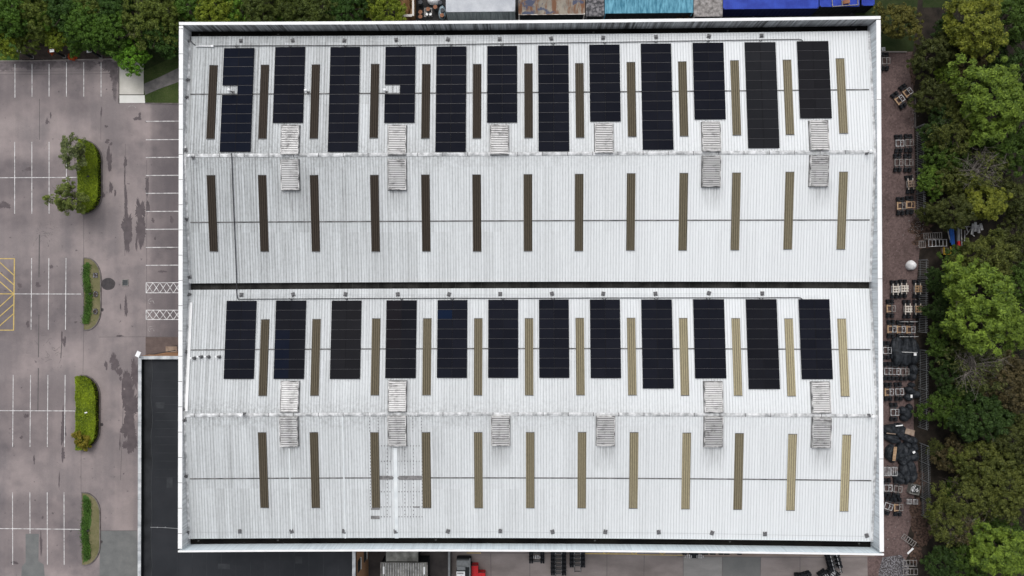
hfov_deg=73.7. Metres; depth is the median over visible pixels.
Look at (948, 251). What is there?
leafy tree
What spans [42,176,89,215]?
island tree
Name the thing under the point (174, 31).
leafy tree
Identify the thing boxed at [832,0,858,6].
scrap grid
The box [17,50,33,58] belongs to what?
signboard
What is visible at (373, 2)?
leafy tree
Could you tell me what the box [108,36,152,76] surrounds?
leafy tree
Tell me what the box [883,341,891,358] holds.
wheeled bogie
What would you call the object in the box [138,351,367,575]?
office annex
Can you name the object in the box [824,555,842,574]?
wheel stack
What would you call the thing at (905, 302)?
wheeled bogie
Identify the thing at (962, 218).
leafy tree
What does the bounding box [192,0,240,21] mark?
leafy tree
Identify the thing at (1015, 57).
leafy tree
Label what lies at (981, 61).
leafy tree
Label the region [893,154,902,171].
wheeled bogie
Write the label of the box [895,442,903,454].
black bundle
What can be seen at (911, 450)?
black bundle
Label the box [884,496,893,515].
wheeled bogie
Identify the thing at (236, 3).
leafy tree
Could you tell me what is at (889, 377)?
wheeled bogie
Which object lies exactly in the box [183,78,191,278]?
safety line
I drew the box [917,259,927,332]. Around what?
palisade fence
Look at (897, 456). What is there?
black bundle
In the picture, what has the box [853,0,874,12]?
storage container
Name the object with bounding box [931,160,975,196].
leafy tree
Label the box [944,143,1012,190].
leafy tree
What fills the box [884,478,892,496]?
wheeled bogie
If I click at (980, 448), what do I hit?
leafy tree
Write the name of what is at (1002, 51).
leafy tree
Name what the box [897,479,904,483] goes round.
black bundle
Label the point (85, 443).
island tree
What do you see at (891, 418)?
wheeled bogie
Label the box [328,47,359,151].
solar array
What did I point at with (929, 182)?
leafy tree
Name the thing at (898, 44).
grass
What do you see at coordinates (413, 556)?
lean to
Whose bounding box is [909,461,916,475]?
black bundle
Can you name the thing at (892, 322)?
wheeled bogie
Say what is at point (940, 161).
leafy tree
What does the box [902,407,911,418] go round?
black bundle
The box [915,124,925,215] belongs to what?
palisade fence
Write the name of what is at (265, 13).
leafy tree
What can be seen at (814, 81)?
solar array
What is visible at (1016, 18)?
leafy tree
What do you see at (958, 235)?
grey post
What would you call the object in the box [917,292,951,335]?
leafy tree
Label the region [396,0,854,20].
back yard
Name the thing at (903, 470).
black bundle
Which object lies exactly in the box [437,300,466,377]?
solar array
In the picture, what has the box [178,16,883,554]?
warehouse
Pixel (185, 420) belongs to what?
safety line
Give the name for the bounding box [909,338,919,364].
grey tarpaulin
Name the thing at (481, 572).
red bin
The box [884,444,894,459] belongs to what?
black bundle
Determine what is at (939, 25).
leafy tree
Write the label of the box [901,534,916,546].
ladder frame
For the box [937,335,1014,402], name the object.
leafy tree
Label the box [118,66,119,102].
kerb
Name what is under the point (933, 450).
leafy tree
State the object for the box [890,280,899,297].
wheeled bogie
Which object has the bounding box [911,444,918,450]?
black bundle
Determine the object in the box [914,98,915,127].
kerb
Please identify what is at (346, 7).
leafy tree
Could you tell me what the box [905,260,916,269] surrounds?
bulk bag
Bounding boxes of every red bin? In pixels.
[472,562,477,575]
[478,570,485,575]
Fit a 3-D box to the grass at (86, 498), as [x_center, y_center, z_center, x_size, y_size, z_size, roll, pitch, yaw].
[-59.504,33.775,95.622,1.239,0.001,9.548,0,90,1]
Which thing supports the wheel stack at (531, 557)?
on the service yard at (519, 564)
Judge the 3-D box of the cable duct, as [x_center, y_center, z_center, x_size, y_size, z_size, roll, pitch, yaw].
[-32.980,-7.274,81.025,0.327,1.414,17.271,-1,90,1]
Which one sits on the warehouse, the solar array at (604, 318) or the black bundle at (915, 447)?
the solar array at (604, 318)
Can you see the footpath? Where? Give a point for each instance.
(169, 78)
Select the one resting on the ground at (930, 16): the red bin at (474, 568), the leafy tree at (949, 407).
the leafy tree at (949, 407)
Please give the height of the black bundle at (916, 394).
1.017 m
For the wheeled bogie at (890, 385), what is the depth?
93.55 m
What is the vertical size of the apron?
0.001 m
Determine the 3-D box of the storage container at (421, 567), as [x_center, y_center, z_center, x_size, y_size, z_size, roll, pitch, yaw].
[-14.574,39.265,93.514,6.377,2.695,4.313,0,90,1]
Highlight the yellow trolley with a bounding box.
[940,247,950,254]
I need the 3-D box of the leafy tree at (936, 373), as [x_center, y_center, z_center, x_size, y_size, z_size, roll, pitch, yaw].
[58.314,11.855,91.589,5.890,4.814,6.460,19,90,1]
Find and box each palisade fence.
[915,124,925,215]
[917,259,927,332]
[918,349,927,429]
[919,442,930,518]
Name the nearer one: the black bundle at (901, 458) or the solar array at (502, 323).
the solar array at (502, 323)
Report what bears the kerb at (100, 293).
on the car park
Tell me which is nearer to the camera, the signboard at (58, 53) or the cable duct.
the cable duct
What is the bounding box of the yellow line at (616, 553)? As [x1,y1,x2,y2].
[585,552,663,554]
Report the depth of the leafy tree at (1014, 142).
88.54 m
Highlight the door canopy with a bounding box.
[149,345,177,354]
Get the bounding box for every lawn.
[144,38,178,69]
[144,55,178,102]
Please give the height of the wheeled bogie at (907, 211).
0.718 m
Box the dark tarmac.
[368,551,447,575]
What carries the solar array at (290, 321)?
on the warehouse
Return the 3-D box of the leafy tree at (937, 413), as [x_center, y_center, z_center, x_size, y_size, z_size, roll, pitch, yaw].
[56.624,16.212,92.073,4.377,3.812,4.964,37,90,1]
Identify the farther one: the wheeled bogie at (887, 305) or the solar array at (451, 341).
the wheeled bogie at (887, 305)
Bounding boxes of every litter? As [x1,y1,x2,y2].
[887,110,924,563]
[907,51,933,564]
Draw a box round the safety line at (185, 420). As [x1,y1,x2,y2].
[182,350,187,477]
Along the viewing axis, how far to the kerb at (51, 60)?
96.26 m
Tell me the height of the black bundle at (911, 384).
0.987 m
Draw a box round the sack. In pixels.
[428,0,438,4]
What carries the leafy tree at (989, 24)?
on the ground at (930, 16)
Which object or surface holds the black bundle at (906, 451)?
on the gravel track
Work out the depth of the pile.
93.45 m
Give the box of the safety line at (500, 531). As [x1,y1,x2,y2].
[187,529,868,537]
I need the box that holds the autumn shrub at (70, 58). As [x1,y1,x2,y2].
[68,54,76,60]
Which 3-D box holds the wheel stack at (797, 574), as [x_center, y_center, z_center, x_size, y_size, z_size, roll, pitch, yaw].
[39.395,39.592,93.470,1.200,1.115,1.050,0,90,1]
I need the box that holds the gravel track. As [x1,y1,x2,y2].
[867,52,919,575]
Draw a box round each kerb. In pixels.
[0,58,112,61]
[80,375,100,447]
[81,492,100,565]
[83,257,100,330]
[85,140,102,213]
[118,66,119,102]
[145,103,178,103]
[881,51,906,52]
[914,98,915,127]
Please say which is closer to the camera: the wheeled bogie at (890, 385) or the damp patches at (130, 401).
the wheeled bogie at (890, 385)
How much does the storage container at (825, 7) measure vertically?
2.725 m
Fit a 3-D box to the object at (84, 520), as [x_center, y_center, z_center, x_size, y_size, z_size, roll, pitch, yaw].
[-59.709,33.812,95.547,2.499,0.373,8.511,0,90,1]
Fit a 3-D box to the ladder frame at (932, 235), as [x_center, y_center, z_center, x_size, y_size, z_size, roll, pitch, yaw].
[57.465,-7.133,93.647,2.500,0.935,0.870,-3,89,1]
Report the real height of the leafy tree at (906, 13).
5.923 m
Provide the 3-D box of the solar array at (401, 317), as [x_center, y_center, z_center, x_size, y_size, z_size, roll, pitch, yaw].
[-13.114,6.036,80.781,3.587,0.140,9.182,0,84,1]
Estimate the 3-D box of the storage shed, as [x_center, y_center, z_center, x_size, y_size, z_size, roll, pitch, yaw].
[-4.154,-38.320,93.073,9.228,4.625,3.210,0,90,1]
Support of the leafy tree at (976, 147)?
on the ground at (930, 16)
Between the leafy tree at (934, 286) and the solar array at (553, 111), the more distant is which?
the leafy tree at (934, 286)
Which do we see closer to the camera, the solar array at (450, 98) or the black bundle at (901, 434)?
the solar array at (450, 98)
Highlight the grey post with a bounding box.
[956,228,959,248]
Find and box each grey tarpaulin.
[889,336,903,367]
[901,338,911,365]
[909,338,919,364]
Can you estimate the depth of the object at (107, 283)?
95.94 m
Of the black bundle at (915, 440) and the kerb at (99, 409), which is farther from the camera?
the kerb at (99, 409)
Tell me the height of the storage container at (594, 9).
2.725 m
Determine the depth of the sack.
94.85 m
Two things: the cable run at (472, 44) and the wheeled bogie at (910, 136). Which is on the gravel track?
the wheeled bogie at (910, 136)
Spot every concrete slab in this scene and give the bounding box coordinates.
[683,557,721,575]
[723,557,760,575]
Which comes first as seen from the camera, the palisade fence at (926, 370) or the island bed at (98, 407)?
the palisade fence at (926, 370)
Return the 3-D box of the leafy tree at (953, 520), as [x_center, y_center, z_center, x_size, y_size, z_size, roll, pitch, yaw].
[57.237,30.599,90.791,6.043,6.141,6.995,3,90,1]
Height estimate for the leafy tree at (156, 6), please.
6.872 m
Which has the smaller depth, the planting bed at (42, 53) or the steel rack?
the steel rack
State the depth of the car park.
95.99 m
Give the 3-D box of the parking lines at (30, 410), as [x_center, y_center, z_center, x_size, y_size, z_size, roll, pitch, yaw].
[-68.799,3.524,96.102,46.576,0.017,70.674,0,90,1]
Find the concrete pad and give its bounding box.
[119,59,143,93]
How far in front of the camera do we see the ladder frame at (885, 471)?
93.04 m
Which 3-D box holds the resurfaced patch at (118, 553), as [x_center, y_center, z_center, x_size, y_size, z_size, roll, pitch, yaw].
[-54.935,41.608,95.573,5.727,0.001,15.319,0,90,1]
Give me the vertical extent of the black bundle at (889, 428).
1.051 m
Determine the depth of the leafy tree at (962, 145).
88.83 m
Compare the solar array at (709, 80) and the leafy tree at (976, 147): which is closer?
the solar array at (709, 80)
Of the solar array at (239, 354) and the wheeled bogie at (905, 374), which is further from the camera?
the wheeled bogie at (905, 374)
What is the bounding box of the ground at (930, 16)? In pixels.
[10,0,1023,575]
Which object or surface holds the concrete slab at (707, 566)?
on the service yard at (519, 564)
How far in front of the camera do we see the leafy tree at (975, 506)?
88.01 m
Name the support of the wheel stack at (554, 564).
on the service yard at (519, 564)
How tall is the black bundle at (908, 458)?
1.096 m
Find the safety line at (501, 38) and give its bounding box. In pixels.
[188,34,763,42]
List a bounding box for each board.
[892,447,896,460]
[905,428,914,435]
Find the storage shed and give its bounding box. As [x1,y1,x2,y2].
[446,0,515,20]
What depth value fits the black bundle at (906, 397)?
93.31 m
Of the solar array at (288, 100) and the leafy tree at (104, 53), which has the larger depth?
the leafy tree at (104, 53)
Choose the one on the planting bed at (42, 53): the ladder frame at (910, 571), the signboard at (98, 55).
the signboard at (98, 55)
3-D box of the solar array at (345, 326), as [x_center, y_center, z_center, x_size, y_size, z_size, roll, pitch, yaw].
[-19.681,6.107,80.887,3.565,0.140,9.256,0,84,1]
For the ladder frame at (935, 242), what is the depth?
93.07 m
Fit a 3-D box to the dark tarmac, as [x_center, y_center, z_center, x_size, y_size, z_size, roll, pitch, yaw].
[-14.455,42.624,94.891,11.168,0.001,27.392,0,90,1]
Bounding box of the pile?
[906,483,920,494]
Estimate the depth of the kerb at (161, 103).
95.93 m
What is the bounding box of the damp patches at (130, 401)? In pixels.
[0,107,176,563]
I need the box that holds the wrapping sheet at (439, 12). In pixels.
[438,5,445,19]
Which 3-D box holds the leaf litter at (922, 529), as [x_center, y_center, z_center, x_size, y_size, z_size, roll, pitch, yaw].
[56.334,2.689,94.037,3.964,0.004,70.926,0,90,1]
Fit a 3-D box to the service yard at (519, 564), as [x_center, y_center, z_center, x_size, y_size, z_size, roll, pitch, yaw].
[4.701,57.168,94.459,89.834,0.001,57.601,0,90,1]
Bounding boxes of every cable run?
[190,36,802,47]
[238,297,802,299]
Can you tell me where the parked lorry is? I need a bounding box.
[456,556,471,575]
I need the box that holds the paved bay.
[146,337,177,354]
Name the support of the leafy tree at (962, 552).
on the ground at (930, 16)
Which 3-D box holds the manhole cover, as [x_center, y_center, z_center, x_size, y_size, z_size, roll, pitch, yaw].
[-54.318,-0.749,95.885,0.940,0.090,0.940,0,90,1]
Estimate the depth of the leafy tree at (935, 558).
90.07 m
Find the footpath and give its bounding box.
[144,68,178,94]
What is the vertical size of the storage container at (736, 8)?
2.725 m
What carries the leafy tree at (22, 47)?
on the ground at (930, 16)
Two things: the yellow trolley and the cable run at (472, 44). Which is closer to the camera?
the cable run at (472, 44)
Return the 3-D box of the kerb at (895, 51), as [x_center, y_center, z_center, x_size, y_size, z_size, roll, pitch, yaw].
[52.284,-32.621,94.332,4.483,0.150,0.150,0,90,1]
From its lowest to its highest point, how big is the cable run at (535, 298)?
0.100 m
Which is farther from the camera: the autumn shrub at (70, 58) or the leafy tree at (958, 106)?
the autumn shrub at (70, 58)
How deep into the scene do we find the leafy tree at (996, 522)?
89.89 m
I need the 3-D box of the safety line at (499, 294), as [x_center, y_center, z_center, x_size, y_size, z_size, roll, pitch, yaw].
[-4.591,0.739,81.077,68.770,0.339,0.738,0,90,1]
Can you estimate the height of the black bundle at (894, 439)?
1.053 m
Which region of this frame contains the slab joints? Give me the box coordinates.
[490,553,852,575]
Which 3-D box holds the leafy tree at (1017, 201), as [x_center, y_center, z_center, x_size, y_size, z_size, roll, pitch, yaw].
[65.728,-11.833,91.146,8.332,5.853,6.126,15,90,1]
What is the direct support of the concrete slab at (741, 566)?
on the service yard at (519, 564)
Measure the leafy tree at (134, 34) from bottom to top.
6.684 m
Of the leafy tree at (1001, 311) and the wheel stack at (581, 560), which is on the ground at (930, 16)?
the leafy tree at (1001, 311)
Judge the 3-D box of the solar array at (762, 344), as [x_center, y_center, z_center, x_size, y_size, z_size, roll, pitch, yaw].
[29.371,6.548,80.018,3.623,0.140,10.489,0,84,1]
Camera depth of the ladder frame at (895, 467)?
93.02 m
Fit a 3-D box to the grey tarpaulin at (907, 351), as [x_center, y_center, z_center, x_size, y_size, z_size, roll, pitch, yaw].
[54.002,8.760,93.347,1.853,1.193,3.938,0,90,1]
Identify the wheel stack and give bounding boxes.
[529,552,543,563]
[551,552,565,575]
[569,552,584,571]
[682,553,692,557]
[794,572,804,575]
[801,570,811,575]
[816,568,828,575]
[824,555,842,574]
[826,567,840,575]
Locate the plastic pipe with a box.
[950,228,952,244]
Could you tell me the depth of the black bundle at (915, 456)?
93.02 m
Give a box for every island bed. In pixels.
[82,493,98,564]
[84,258,99,329]
[85,142,100,212]
[86,376,98,444]
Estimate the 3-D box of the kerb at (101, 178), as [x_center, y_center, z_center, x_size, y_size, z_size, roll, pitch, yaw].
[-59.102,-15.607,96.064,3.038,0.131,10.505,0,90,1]
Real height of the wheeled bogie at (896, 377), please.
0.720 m
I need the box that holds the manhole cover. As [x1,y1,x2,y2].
[122,279,128,285]
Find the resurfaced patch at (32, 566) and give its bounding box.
[21,534,44,575]
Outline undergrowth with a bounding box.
[66,0,1023,575]
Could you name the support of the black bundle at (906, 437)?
on the gravel track
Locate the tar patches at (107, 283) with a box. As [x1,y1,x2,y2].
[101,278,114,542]
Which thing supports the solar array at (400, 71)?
on the warehouse
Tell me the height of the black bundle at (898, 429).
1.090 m
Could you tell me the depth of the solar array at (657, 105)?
80.27 m
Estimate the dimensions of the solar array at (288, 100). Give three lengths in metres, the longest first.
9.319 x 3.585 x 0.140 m
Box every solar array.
[220,48,253,151]
[224,301,256,378]
[273,47,304,122]
[273,301,305,378]
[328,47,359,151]
[330,301,361,378]
[384,47,415,122]
[385,300,416,377]
[435,46,465,151]
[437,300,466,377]
[487,46,516,122]
[488,300,517,377]
[538,45,568,150]
[539,299,568,377]
[589,44,620,121]
[590,299,620,377]
[641,43,673,149]
[641,299,673,388]
[693,43,725,118]
[693,299,725,377]
[744,42,779,147]
[746,299,779,388]
[797,41,831,117]
[798,299,832,378]
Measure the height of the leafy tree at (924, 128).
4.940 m
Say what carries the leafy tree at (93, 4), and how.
on the ground at (930, 16)
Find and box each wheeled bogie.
[881,52,889,70]
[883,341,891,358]
[883,362,892,379]
[884,382,893,400]
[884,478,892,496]
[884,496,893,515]
[886,299,895,317]
[886,320,896,337]
[889,403,898,420]
[890,91,906,109]
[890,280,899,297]
[891,362,900,379]
[891,479,902,497]
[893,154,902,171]
[893,382,903,400]
[893,497,902,515]
[894,134,903,152]
[896,197,905,214]
[896,320,905,337]
[898,83,914,100]
[898,279,908,297]
[899,363,908,380]
[902,300,911,317]
[903,154,912,171]
[904,134,913,152]
[904,175,915,193]
[905,196,914,213]
[905,320,914,338]
[912,280,922,297]
[912,300,922,317]
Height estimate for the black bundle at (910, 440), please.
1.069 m
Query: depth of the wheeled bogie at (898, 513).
93.39 m
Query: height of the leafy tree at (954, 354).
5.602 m
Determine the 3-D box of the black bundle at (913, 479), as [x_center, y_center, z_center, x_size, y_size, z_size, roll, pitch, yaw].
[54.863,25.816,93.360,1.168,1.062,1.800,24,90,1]
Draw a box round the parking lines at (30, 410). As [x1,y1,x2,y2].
[0,62,178,564]
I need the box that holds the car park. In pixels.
[0,59,178,575]
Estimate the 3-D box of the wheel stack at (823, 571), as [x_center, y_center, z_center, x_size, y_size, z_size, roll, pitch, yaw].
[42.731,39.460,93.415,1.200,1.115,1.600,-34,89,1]
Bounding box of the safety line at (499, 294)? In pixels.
[187,291,763,296]
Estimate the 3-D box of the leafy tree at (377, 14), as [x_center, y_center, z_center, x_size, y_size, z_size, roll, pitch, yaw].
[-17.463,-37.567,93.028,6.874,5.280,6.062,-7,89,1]
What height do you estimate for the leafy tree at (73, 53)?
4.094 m
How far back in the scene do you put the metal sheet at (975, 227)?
92.69 m
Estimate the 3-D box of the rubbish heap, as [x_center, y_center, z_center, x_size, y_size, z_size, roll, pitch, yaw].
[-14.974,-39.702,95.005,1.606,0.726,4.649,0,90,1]
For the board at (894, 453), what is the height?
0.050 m
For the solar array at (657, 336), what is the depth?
80.16 m
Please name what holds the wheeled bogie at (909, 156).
on the gravel track
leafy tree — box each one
[0,0,35,39]
[0,18,29,59]
[12,0,57,40]
[15,21,51,54]
[27,1,62,34]
[43,0,86,42]
[43,27,76,52]
[57,0,112,52]
[61,32,98,58]
[68,0,116,29]
[83,6,133,56]
[93,0,140,36]
[98,41,117,56]
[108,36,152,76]
[118,0,163,50]
[134,19,178,59]
[137,0,183,39]
[157,13,191,52]
[160,43,178,59]
[169,0,213,21]
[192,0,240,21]
[215,0,262,21]
[240,0,279,21]
[242,4,268,21]
[274,11,291,21]
[275,0,314,21]
[290,0,351,21]
[323,0,371,20]
[351,0,376,19]
[360,0,406,20]
[871,1,924,40]
[906,29,959,79]
[906,74,951,119]
[911,391,954,421]
[914,202,944,225]
[916,102,957,149]
[916,163,952,202]
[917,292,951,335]
[919,133,973,172]
[919,544,966,575]
[922,495,970,547]
[924,266,948,293]
[925,105,982,158]
[925,193,983,231]
[925,321,968,365]
[925,437,947,463]
[928,357,971,398]
[929,432,979,477]
[930,12,963,53]
[930,475,1003,520]
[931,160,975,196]
[933,63,960,85]
[936,511,990,544]
[937,244,977,293]
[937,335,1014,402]
[937,383,981,428]
[937,534,990,575]
[938,82,971,115]
[939,254,1022,355]
[939,330,987,371]
[942,0,1008,62]
[943,476,960,497]
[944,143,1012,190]
[946,52,1023,147]
[946,385,1017,442]
[946,440,1018,484]
[949,228,1020,289]
[951,32,989,78]
[956,121,988,150]
[959,176,1013,221]
[966,517,1023,575]
[972,350,1023,414]
[972,515,1023,548]
[976,0,1023,50]
[977,458,1023,523]
[978,111,1023,177]
[980,405,1023,465]
[982,176,1023,223]
[984,44,1021,70]
[991,302,1023,356]
[996,47,1023,93]
[996,215,1023,267]
[1002,261,1023,308]
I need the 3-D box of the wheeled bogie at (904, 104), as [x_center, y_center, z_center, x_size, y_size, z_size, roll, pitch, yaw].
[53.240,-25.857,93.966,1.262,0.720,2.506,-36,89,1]
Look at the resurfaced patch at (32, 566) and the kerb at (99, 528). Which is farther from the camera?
the resurfaced patch at (32, 566)
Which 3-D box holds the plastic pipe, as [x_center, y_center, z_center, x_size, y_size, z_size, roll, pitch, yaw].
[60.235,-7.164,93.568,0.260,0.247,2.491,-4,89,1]
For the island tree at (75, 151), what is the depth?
92.17 m
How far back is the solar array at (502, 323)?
80.52 m
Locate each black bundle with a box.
[883,424,897,434]
[883,433,900,443]
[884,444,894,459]
[888,453,898,462]
[892,471,902,479]
[894,423,901,432]
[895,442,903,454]
[896,427,905,437]
[897,453,905,461]
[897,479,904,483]
[898,406,906,413]
[898,461,906,465]
[898,464,909,478]
[899,414,908,421]
[899,434,909,440]
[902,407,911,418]
[903,394,912,400]
[903,436,913,442]
[903,442,910,448]
[903,445,909,456]
[904,386,914,393]
[904,476,909,484]
[905,404,912,411]
[905,455,911,462]
[907,373,916,380]
[907,382,914,387]
[908,364,917,374]
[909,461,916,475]
[909,473,917,482]
[910,436,917,443]
[910,447,915,455]
[911,391,920,398]
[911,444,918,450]
[911,451,918,460]
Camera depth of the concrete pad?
96.09 m
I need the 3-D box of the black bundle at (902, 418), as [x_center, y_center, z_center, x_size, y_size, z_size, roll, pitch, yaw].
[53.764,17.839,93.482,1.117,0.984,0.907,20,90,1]
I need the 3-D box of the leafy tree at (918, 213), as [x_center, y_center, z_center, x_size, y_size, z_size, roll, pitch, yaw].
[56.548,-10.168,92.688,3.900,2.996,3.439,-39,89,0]
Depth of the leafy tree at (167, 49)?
91.39 m
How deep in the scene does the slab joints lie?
94.20 m
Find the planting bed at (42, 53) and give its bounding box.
[19,46,121,59]
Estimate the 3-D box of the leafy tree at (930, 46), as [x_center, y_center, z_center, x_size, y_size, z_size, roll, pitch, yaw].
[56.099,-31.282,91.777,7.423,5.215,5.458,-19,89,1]
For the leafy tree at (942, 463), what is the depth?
90.38 m
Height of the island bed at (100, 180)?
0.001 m
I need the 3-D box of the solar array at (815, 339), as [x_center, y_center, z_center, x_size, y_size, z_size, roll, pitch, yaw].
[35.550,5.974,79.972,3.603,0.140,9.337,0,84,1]
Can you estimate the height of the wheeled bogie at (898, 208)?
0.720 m
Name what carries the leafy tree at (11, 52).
on the ground at (930, 16)
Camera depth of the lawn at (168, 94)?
96.06 m
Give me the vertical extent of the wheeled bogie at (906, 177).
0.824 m
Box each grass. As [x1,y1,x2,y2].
[0,43,18,59]
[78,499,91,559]
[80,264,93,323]
[83,495,91,562]
[855,0,917,51]
[923,0,950,6]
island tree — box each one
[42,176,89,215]
[58,132,86,170]
[71,430,91,451]
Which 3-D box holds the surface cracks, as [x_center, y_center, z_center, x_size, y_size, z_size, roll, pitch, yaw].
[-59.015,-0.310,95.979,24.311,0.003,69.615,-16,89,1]
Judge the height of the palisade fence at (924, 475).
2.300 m
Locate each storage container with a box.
[380,555,429,575]
[518,0,584,19]
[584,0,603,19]
[604,0,692,18]
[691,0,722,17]
[723,0,818,16]
[812,0,859,14]
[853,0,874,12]
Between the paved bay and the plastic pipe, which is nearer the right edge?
the plastic pipe
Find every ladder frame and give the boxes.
[883,465,889,475]
[887,465,896,475]
[900,558,916,566]
[900,566,917,574]
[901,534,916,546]
[920,232,941,239]
[924,239,946,246]
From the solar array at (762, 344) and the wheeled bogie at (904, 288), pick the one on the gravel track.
the wheeled bogie at (904, 288)
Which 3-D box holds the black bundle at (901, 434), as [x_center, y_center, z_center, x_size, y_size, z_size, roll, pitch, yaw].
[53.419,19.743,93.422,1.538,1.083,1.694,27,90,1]
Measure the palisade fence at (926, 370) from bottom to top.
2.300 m
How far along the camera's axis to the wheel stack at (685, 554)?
93.30 m
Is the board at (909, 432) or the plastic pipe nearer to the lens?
the board at (909, 432)
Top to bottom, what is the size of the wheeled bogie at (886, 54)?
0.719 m
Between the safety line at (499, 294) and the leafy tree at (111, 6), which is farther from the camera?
the leafy tree at (111, 6)
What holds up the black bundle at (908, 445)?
on the gravel track
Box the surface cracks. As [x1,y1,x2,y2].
[0,71,175,530]
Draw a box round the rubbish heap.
[399,0,409,13]
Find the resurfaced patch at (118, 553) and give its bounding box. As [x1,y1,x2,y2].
[100,531,137,575]
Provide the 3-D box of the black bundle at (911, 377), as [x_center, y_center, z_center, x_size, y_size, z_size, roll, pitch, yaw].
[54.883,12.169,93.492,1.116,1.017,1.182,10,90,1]
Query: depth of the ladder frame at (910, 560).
92.97 m
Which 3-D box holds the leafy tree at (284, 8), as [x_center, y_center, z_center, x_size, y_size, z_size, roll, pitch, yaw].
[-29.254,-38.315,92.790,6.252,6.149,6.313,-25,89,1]
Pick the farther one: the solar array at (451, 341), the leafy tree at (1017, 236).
the leafy tree at (1017, 236)
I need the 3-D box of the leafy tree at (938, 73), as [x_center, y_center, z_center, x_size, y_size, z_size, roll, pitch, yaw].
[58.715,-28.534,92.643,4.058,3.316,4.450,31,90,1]
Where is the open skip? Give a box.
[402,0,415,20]
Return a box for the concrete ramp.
[119,95,144,102]
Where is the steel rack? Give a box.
[898,321,918,336]
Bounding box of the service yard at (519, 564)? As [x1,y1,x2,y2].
[451,551,867,575]
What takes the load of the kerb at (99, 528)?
on the car park
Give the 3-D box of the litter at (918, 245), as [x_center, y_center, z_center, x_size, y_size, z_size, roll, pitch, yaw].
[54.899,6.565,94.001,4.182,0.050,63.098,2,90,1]
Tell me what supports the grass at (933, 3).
on the ground at (930, 16)
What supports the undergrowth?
on the ground at (930, 16)
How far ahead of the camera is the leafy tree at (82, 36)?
90.34 m
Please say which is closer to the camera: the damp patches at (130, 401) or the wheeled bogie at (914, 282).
the wheeled bogie at (914, 282)
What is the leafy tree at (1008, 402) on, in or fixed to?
on the ground at (930, 16)
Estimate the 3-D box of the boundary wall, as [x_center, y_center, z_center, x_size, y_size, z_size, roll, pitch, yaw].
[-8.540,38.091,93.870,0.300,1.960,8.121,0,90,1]
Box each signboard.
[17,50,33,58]
[50,49,65,57]
[87,51,102,58]
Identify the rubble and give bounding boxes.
[879,555,908,575]
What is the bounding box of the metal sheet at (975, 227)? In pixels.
[971,222,982,234]
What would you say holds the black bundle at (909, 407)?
on the gravel track
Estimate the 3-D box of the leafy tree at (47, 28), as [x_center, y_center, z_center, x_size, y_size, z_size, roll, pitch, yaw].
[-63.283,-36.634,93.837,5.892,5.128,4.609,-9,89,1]
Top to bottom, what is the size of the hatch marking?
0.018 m
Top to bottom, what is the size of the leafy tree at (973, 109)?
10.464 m
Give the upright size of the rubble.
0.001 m
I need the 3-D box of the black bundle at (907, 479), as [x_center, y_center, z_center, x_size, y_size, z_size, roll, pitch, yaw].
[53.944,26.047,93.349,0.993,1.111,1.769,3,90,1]
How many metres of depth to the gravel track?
94.16 m
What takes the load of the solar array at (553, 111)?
on the warehouse
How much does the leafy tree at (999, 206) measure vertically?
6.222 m
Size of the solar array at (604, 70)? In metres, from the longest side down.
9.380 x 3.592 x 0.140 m
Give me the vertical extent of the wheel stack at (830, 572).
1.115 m
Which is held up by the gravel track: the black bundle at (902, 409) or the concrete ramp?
the black bundle at (902, 409)
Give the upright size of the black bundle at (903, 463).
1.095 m
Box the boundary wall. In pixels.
[448,551,450,575]
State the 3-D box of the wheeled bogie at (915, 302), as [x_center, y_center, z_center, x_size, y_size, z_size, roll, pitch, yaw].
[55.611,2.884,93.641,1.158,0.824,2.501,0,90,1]
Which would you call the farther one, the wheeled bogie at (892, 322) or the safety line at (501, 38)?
the wheeled bogie at (892, 322)
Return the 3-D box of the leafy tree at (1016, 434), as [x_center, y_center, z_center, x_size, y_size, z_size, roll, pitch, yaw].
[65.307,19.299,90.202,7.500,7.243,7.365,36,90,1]
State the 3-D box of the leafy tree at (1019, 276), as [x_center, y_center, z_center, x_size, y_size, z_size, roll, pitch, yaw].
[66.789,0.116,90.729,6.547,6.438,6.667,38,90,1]
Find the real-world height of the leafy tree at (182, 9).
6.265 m
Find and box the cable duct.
[231,153,237,298]
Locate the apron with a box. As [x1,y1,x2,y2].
[683,553,874,555]
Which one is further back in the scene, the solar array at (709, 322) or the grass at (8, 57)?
the grass at (8, 57)
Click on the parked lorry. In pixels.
(464, 566)
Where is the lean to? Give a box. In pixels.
[386,551,419,561]
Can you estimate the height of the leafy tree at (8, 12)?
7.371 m
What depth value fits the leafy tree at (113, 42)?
90.64 m

